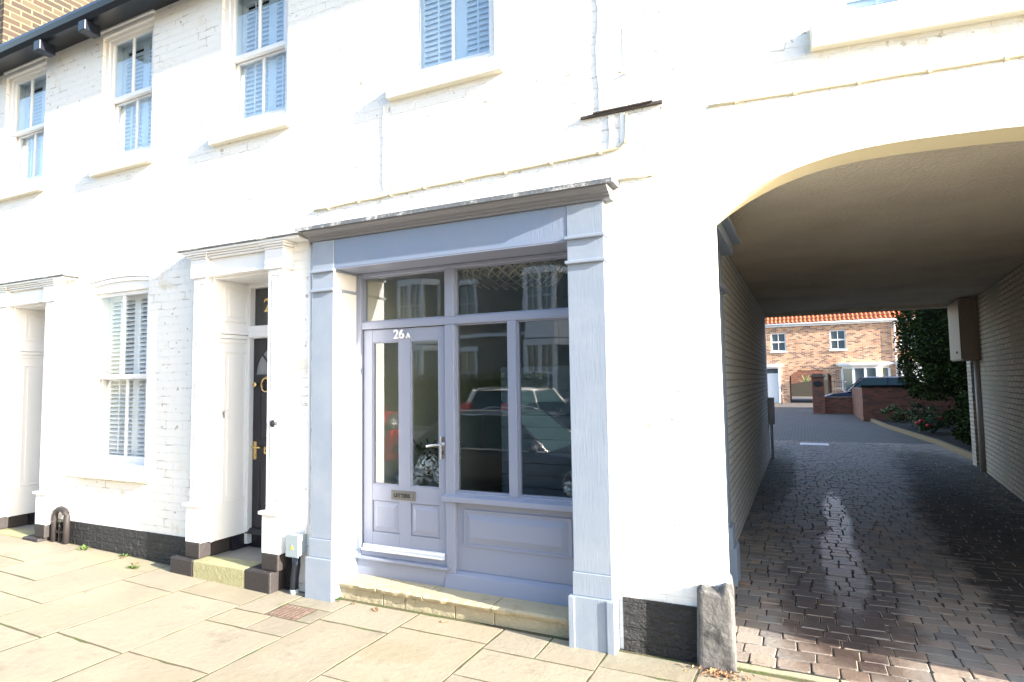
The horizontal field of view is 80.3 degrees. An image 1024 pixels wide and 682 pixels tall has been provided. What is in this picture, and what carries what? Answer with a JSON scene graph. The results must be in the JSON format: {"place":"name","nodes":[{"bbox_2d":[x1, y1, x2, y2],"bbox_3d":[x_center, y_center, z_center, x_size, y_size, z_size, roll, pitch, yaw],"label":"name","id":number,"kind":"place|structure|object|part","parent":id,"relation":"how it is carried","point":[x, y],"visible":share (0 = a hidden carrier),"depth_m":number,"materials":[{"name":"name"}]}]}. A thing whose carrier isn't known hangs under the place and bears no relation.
{"place":"outdoors","nodes":[
{"label":"outdoors","id":0,"kind":"place"},
{"bbox_2d":[0,0,94,516],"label":"brown brick building","id":1,"kind":"structure","parent":0,"point":[19,17],"depth_m":8.27,"materials":[{"name":"brick"}]},
{"bbox_2d":[0,534,814,681],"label":"pavement","id":2,"kind":"structure","parent":0,"point":[311,651],"depth_m":4.05,"materials":[{"name":"stone"}]},
{"bbox_2d":[50,506,69,543],"bbox_3d":[-4.759,1.932,6.400,0.280,0.378,0.060,-3,-4,25],"label":"boot scraper","id":3,"kind":"object","parent":2,"relation":"on","point":[59,531],"visible":1,"depth_m":6.38,"materials":[{"name":"black paint"}]},
{"bbox_2d":[78,544,89,549],"bbox_3d":[-4.332,2.085,6.144,0.140,0.051,0.109,-3,-4,25],"label":"weed","id":4,"kind":"object","parent":2,"relation":"on","point":[83,547],"visible":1,"depth_m":6.14,"materials":[{"name":"green plant"}]},
{"bbox_2d":[0,0,308,593],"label":"white house","id":5,"kind":"structure","parent":2,"relation":"on","point":[150,239],"depth_m":6.03,"materials":[{"name":"paint"}]},
{"bbox_2d":[0,56,47,201],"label":"window","id":6,"kind":"structure","parent":5,"relation":"in","point":[24,165],"depth_m":7.41,"materials":[{"name":"white paint"}]},
{"bbox_2d":[69,276,152,482],"bbox_3d":[-4.025,0.368,6.278,1.260,2.065,0.285,-3,-4,25],"label":"window","id":7,"kind":"structure","parent":5,"relation":"in","point":[118,427],"depth_m":6.41,"materials":[{"name":"white paint"}]},
{"bbox_2d":[89,9,155,177],"bbox_3d":[-4.044,-2.596,6.468,0.990,1.645,0.264,-3,-4,25],"label":"window","id":8,"kind":"structure","parent":5,"relation":"in","point":[121,139],"depth_m":6.57,"materials":[{"name":"white paint"}]},
{"bbox_2d":[208,0,290,146],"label":"window","id":9,"kind":"structure","parent":5,"relation":"in","point":[270,99],"depth_m":5.77,"materials":[{"name":"white paint"}]},
{"bbox_2d":[245,338,267,535],"bbox_3d":[-2.218,0.899,5.716,0.696,1.867,0.104,-3,-4,25],"label":"door","id":10,"kind":"structure","parent":5,"relation":"in","point":[260,345],"depth_m":5.81,"materials":[{"name":"black paint"}]},
{"bbox_2d":[266,604,315,619],"bbox_3d":[-1.660,2.038,4.552,0.290,0.024,0.220,-3,-4,25],"label":"drain cover","id":11,"kind":"object","parent":2,"relation":"in","point":[290,612],"visible":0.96,"depth_m":4.54,"materials":[{"name":"metal"}]},
{"bbox_2d":[285,0,699,662],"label":"shop house","id":12,"kind":"structure","parent":2,"relation":"on","point":[443,144],"depth_m":4.51,"materials":[{"name":"paint"}]},
{"bbox_2d":[361,326,445,559],"bbox_3d":[-0.886,0.799,4.925,0.814,1.816,0.114,-3,-4,25],"label":"shop door","id":13,"kind":"structure","parent":12,"relation":"in","point":[403,518],"depth_m":4.93,"materials":[{"name":"grey paint"}]},
{"bbox_2d":[363,270,444,322],"label":"window pane","id":14,"kind":"structure","parent":12,"relation":"in","point":[364,279],"depth_m":5.10,"materials":[{"name":"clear glass"}]},
{"bbox_2d":[386,0,504,101],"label":"window","id":15,"kind":"structure","parent":12,"relation":"in","point":[428,47],"depth_m":4.82,"materials":[{"name":"white paint"}]},
{"bbox_2d":[455,321,509,495],"label":"window pane","id":16,"kind":"structure","parent":12,"relation":"in","point":[456,325],"depth_m":4.72,"materials":[{"name":"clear glass"}]},
{"bbox_2d":[455,256,567,315],"label":"window pane","id":17,"kind":"structure","parent":12,"relation":"in","point":[456,302],"depth_m":4.64,"materials":[{"name":"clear glass"}]},
{"bbox_2d":[461,259,563,290],"bbox_3d":[0.007,-0.732,6.034,1.020,0.340,1.020,-3,-4,25],"label":"woven pendant lamp","id":18,"kind":"object","parent":12,"relation":"hanging from","point":[556,276],"visible":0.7,"depth_m":6.01,"materials":[{"name":"wicker"}]},
{"bbox_2d":[517,317,571,499],"label":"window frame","id":19,"kind":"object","parent":12,"relation":"in","point":[518,343],"depth_m":4.50,"materials":[{"name":"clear glass"}]},
{"bbox_2d":[563,481,571,495],"bbox_3d":[0.444,1.221,4.600,0.112,0.319,0.125,-3,-4,25],"label":"flower posy","id":20,"kind":"object","parent":12,"relation":"on","point":[566,489],"visible":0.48,"depth_m":4.61,"materials":[{"name":"white plant"}]},
{"bbox_2d":[682,663,771,680],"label":"leaf litter","id":21,"kind":"object","parent":2,"relation":"on","point":[717,674],"visible":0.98,"depth_m":3.49,"materials":[{"name":"brown plant"}]},
{"bbox_2d":[396,438,461,486],"bbox_3d":[-0.722,1.101,5.362,0.550,0.494,0.468,1,-4,-23],"label":"hydrangea plant","id":22,"kind":"object","parent":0,"point":[432,480],"visible":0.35,"depth_m":5.32,"materials":[{"name":"white plant"}]},
{"bbox_2d":[501,365,571,497],"bbox_3d":[0.605,1.070,5.308,1.350,1.710,0.400,-3,-4,25],"label":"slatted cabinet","id":23,"kind":"object","parent":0,"point":[546,434],"visible":0.28,"depth_m":5.27,"materials":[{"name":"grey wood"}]},
{"bbox_2d":[791,396,812,402],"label":"drive","id":24,"kind":"structure","parent":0,"point":[802,399],"depth_m":46.12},
{"bbox_2d":[791,380,827,395],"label":"boundary wall","id":25,"kind":"structure","parent":0,"point":[802,389],"depth_m":53.67,"materials":[{"name":"stone"}]},
{"bbox_2d":[810,373,825,413],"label":"brick gate pier","id":26,"kind":"structure","parent":0,"point":[818,394],"depth_m":28.09,"materials":[{"name":"brick"}]},
{"bbox_2d":[769,403,933,443],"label":"courtyard","id":27,"kind":"structure","parent":0,"point":[798,422],"depth_m":19.85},
{"bbox_2d":[825,397,852,413],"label":"brick wall","id":28,"kind":"structure","parent":27,"relation":"on","point":[839,405],"depth_m":27.93,"materials":[{"name":"brick"}]},
{"bbox_2d":[834,380,845,391],"bbox_3d":[20.900,3.210,38.657,0.700,1.500,0.040,-3,-4,25],"label":"iron railing","id":29,"kind":"object","parent":27,"relation":"on","point":[838,386],"visible":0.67,"depth_m":38.67,"materials":[{"name":"black metal"}]},
{"bbox_2d":[765,311,924,402],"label":"brick mews house","id":30,"kind":"structure","parent":27,"relation":"on","point":[849,349],"depth_m":39.68,"materials":[{"name":"orange brick"}]},
{"bbox_2d":[767,369,778,402],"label":"door","id":31,"kind":"structure","parent":30,"relation":"in","point":[772,375],"depth_m":41.05,"materials":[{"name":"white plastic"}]},
{"bbox_2d":[770,333,787,352],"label":"window","id":32,"kind":"structure","parent":30,"relation":"in","point":[778,340],"depth_m":41.07,"materials":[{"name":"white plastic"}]},
{"bbox_2d":[829,330,847,350],"bbox_3d":[21.203,-0.040,39.516,1.080,1.370,0.220,-3,-4,25],"label":"window","id":33,"kind":"structure","parent":30,"relation":"in","point":[837,338],"depth_m":39.56,"materials":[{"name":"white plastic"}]},
{"bbox_2d":[836,362,893,391],"bbox_3d":[22.377,2.638,38.380,3.250,2.560,0.810,-3,-4,25],"label":"bay window","id":34,"kind":"structure","parent":30,"relation":"in","point":[850,372],"depth_m":38.35,"materials":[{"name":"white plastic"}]},
{"bbox_2d":[825,376,915,396],"bbox_3d":[18.746,2.689,31.727,4.789,1.680,2.100,-3,-4,25],"label":"parked estate car","id":35,"kind":"object","parent":27,"relation":"on","point":[880,380],"visible":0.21,"depth_m":31.20,"materials":[{"name":"blue paint"}]},
{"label":"windows","id":36,"kind":"part","parent":35,"relation":"part of","materials":[{"name":"black glass"}]},
{"bbox_2d":[852,385,959,420],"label":"garden wall","id":37,"kind":"structure","parent":27,"relation":"on","point":[869,402],"depth_m":22.66,"materials":[{"name":"red brick"}]},
{"bbox_2d":[870,418,972,459],"bbox_3d":[11.653,2.702,18.080,0.257,0.160,14.131,-2,-4,22],"label":"bed edging","id":38,"kind":"object","parent":27,"relation":"on","point":[958,450],"visible":0.55,"depth_m":15.52,"materials":[{"name":"yellow concrete"}]},
{"bbox_2d":[878,420,971,451],"bbox_3d":[14.324,2.628,16.806,6.780,0.160,14.100,-3,-4,25],"label":"flower bed","id":39,"kind":"object","parent":27,"relation":"on","point":[942,434],"depth_m":17.40,"materials":[{"name":"soil"}]},
{"bbox_2d":[880,403,907,421],"bbox_3d":[13.622,2.540,21.582,0.778,0.701,0.940,1,-4,-28],"label":"garden shrub","id":40,"kind":"object","parent":39,"relation":"on","point":[897,415],"visible":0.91,"depth_m":21.52,"materials":[{"name":"green plant"}]},
{"bbox_2d":[902,401,940,427],"bbox_3d":[13.019,2.358,19.328,1.056,0.916,0.946,-3,-4,25],"label":"garden shrub","id":41,"kind":"object","parent":39,"relation":"on","point":[915,412],"visible":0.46,"depth_m":19.48,"materials":[{"name":"green plant"}]},
{"bbox_2d":[891,308,967,402],"bbox_3d":[13.716,-0.007,16.922,4.874,5.267,6.427,-3,-4,25],"label":"tall hedge","id":42,"kind":"object","parent":39,"relation":"on","point":[943,374],"visible":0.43,"depth_m":16.66,"materials":[{"name":"green plant"}]},
{"bbox_2d":[909,407,951,432],"bbox_3d":[11.934,2.272,17.224,1.186,0.786,1.064,0,-4,-15],"label":"garden shrub","id":43,"kind":"object","parent":39,"relation":"on","point":[925,422],"visible":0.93,"depth_m":17.14,"materials":[{"name":"green plant"}]},
{"bbox_2d":[940,405,963,439],"bbox_3d":[11.197,2.032,14.942,1.057,0.962,1.167,-3,-4,25],"label":"garden shrub","id":44,"kind":"object","parent":39,"relation":"on","point":[946,416],"visible":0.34,"depth_m":15.09,"materials":[{"name":"green plant"}]},
{"bbox_2d":[955,390,971,445],"bbox_3d":[11.492,1.651,13.062,3.043,1.398,2.446,-3,-4,25],"label":"hedge","id":45,"kind":"object","parent":39,"relation":"on","point":[963,423],"visible":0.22,"depth_m":13.87,"materials":[{"name":"green plant"}]},
{"bbox_2d":[734,440,1023,681],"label":"driveway","id":46,"kind":"structure","parent":0,"point":[908,661],"depth_m":5.41,"materials":[{"name":"grey stone"}]},
{"bbox_2d":[768,397,774,457],"bbox_3d":[5.507,1.834,12.854,0.118,1.280,0.300,-3,-4,25],"label":"service pedestal","id":47,"kind":"object","parent":46,"relation":"on","point":[771,413],"visible":1,"depth_m":12.76,"materials":[{"name":"metal"}]},
{"bbox_2d":[737,662,850,681],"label":"driveway edging","id":48,"kind":"object","parent":46,"relation":"on","point":[782,673],"visible":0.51,"depth_m":3.48,"materials":[{"name":"concrete"}]},
{"bbox_2d":[800,443,828,445],"bbox_3d":[7.638,2.610,15.341,0.650,0.020,0.600,-3,-4,25],"label":"manhole cover","id":49,"kind":"object","parent":46,"relation":"in","point":[821,444],"visible":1,"depth_m":15.22,"materials":[{"name":"metal"}]},
{"bbox_2d":[680,0,1023,671],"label":"arch house","id":50,"kind":"structure","parent":46,"relation":"on","point":[851,156],"depth_m":3.81,"materials":[{"name":"paint"}]},
{"bbox_2d":[809,0,1023,51],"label":"window","id":51,"kind":"structure","parent":50,"relation":"in","point":[853,22],"depth_m":3.45,"materials":[{"name":"white paint"}]},
{"bbox_2d":[947,297,980,361],"bbox_3d":[8.214,-0.190,11.036,0.325,1.100,0.900,-3,-4,25],"label":"utility cabinet","id":52,"kind":"object","parent":50,"relation":"attached to","point":[964,341],"visible":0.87,"depth_m":10.67,"materials":[{"name":"brown wood"}]},
{"bbox_3d":[8.082,-0.184,11.099,0.034,1.060,0.860,-3,-4,25],"label":"cabinet door","id":53,"kind":"part","parent":52,"relation":"part of","materials":[{"name":"white metal"}]},
{"bbox_2d":[973,360,986,471],"bbox_3d":[8.230,1.313,10.662,0.110,1.950,0.107,-3,-4,25],"label":"soil pipe","id":54,"kind":"object","parent":50,"relation":"attached to","point":[979,410],"visible":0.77,"depth_m":10.63,"materials":[{"name":"grey plastic"}]},
{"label":"ground","id":55,"kind":"structure","parent":0,"visible":0},
{"bbox_2d":[791,370,827,383],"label":"distant house","id":56,"kind":"structure","parent":55,"relation":"on","point":[796,376],"depth_m":61.03,"materials":[{"name":"red brick"}]}
]}

